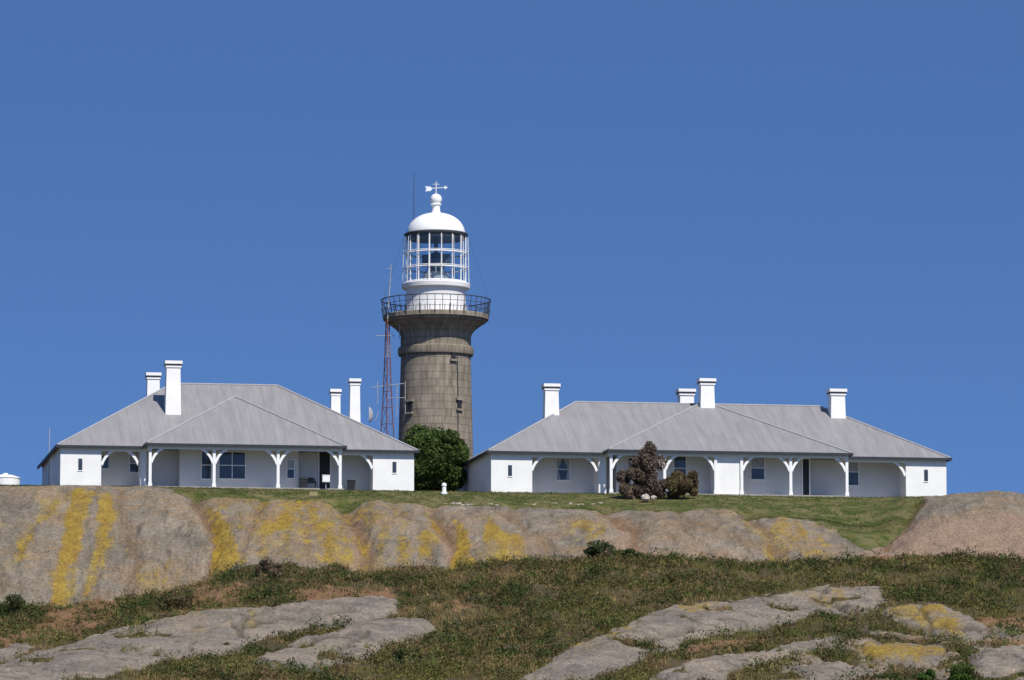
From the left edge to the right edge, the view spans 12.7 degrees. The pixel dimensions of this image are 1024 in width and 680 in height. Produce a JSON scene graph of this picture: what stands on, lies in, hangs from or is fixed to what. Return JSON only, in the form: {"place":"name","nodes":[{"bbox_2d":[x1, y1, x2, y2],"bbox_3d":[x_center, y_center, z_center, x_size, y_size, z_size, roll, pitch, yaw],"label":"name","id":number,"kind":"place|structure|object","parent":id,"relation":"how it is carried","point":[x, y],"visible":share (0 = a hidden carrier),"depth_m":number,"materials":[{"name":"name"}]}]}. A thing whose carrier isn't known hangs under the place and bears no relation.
{"place":"outdoors","nodes":[
{"label":"outdoors","id":0,"kind":"place"},
{"bbox_2d":[307,477,315,487],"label":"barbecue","id":1,"kind":"object","parent":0,"point":[311,480],"visible":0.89,"depth_m":354.66,"materials":[{"name":"black metal"}]},
{"bbox_2d":[0,485,1023,679],"bbox_3d":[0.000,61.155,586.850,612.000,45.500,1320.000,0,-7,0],"label":"island terrain","id":2,"kind":"structure","parent":0,"point":[64,544],"depth_m":327.19,"materials":[{"name":"grey stone"}]},
{"bbox_2d":[0,473,20,484],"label":"water tank","id":3,"kind":"object","parent":2,"relation":"on","point":[5,478],"visible":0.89,"depth_m":360.09,"materials":[{"name":"white metal"}]},
{"bbox_2d":[0,592,45,615],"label":"coastal shrub","id":4,"kind":"object","parent":2,"relation":"on","point":[13,600],"visible":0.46,"depth_m":318.52,"materials":[{"name":"green plant"}]},
{"bbox_2d":[48,427,49,484],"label":"flag pole","id":5,"kind":"object","parent":2,"relation":"on","point":[49,458],"visible":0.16,"depth_m":359.22,"materials":[{"name":"grey metal"}]},
{"bbox_2d":[157,593,205,609],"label":"coastal shrub","id":6,"kind":"object","parent":2,"relation":"on","point":[180,600],"visible":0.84,"depth_m":310.87,"materials":[{"name":"green plant"}]},
{"bbox_2d":[37,360,419,490],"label":"white cottage","id":7,"kind":"structure","parent":2,"relation":"on","point":[175,432],"depth_m":355.18,"materials":[{"name":"paint"}]},
{"bbox_2d":[78,451,395,478],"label":"window glass","id":8,"kind":"structure","parent":7,"relation":"in","point":[238,457],"depth_m":354.02,"materials":[{"name":"glass"}]},
{"bbox_2d":[299,477,307,487],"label":"wheelie bin","id":9,"kind":"object","parent":7,"relation":"on","point":[303,482],"visible":0.76,"depth_m":354.20,"materials":[{"name":"grey plastic"}]},
{"bbox_2d":[319,452,329,487],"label":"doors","id":10,"kind":"structure","parent":7,"relation":"in","point":[324,457],"depth_m":356.79,"materials":[{"name":"black wood"}]},
{"bbox_2d":[347,479,355,489],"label":"wheelie bin","id":11,"kind":"object","parent":7,"relation":"on","point":[351,484],"visible":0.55,"depth_m":355.64,"materials":[{"name":"grey plastic"}]},
{"bbox_2d":[254,556,281,579],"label":"coastal shrub","id":12,"kind":"object","parent":2,"relation":"on","point":[277,567],"visible":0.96,"depth_m":318.12,"materials":[{"name":"green plant"}]},
{"bbox_2d":[309,492,316,497],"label":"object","id":13,"kind":"object","parent":2,"relation":"on","point":[312,494],"visible":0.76,"depth_m":345.68,"materials":[{"name":"beige wood"}]},
{"bbox_2d":[321,475,329,488],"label":"sign","id":14,"kind":"object","parent":2,"relation":"on","point":[325,478],"visible":0.89,"depth_m":352.61,"materials":[{"name":"white metal"}]},
{"bbox_2d":[369,264,405,437],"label":"radio mast","id":15,"kind":"object","parent":2,"relation":"on","point":[377,386],"visible":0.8,"depth_m":382.05,"materials":[{"name":"metal"}]},
{"bbox_2d":[386,646,423,661],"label":"coastal shrub","id":16,"kind":"object","parent":2,"relation":"on","point":[396,649],"visible":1,"depth_m":281.21,"materials":[{"name":"green plant"}]},
{"bbox_2d":[381,182,490,458],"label":"lighthouse","id":17,"kind":"object","parent":2,"relation":"on","point":[437,321],"visible":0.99,"depth_m":382.17,"materials":[{"name":"stone"}]},
{"bbox_2d":[407,352,461,411],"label":"tower windows","id":18,"kind":"structure","parent":17,"relation":"in","point":[453,355],"depth_m":381.57,"materials":[{"name":"black glass"}]},
{"bbox_2d":[403,424,470,491],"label":"green tree","id":19,"kind":"object","parent":2,"relation":"on","point":[441,457],"visible":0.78,"depth_m":366.87,"materials":[{"name":"green plant"}]},
{"bbox_2d":[441,483,447,493],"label":"white pedestal","id":20,"kind":"object","parent":2,"relation":"on","point":[443,485],"visible":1,"depth_m":348.83,"materials":[{"name":"white concrete"}]},
{"bbox_2d":[0,484,928,534],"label":"lawn grass","id":21,"kind":"structure","parent":2,"relation":"on","point":[196,489],"depth_m":346.49,"materials":[{"name":"green plant"}]},
{"bbox_2d":[0,546,1023,679],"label":"heath scrub","id":22,"kind":"object","parent":2,"relation":"on","point":[485,640],"visible":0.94,"depth_m":303.68,"materials":[{"name":"green plant"}]},
{"bbox_2d":[443,494,656,504],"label":"pale stones","id":23,"kind":"object","parent":2,"relation":"on","point":[645,497],"visible":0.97,"depth_m":346.71,"materials":[{"name":"white stone"}]},
{"bbox_2d":[583,539,643,561],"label":"coastal shrub","id":24,"kind":"object","parent":2,"relation":"on","point":[589,551],"visible":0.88,"depth_m":323.29,"materials":[{"name":"green plant"}]},
{"bbox_2d":[616,441,668,498],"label":"brown shrub","id":25,"kind":"object","parent":2,"relation":"on","point":[647,481],"visible":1,"depth_m":349.15,"materials":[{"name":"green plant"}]},
{"bbox_2d":[664,470,698,498],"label":"brown shrub","id":26,"kind":"object","parent":2,"relation":"on","point":[680,483],"visible":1,"depth_m":349.08,"materials":[{"name":"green plant"}]},
{"bbox_2d":[457,378,951,496],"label":"white cottage","id":27,"kind":"structure","parent":2,"relation":"on","point":[833,449],"depth_m":362.14,"materials":[{"name":"paint"}]},
{"bbox_2d":[508,457,927,484],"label":"window glass","id":28,"kind":"structure","parent":27,"relation":"in","point":[679,462],"depth_m":360.29,"materials":[{"name":"glass"}]},
{"bbox_2d":[803,459,808,494],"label":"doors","id":29,"kind":"structure","parent":27,"relation":"in","point":[805,461],"depth_m":361.88,"materials":[{"name":"wood"}]},
{"bbox_2d":[917,662,976,679],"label":"coastal shrub","id":30,"kind":"object","parent":2,"relation":"on","point":[955,674],"visible":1,"depth_m":273.19,"materials":[{"name":"green plant"}]},
{"bbox_2d":[0,0,1023,494],"label":"sky","id":31,"kind":"structure","parent":0,"point":[778,202],"materials":[{"name":"blue"}]}
]}

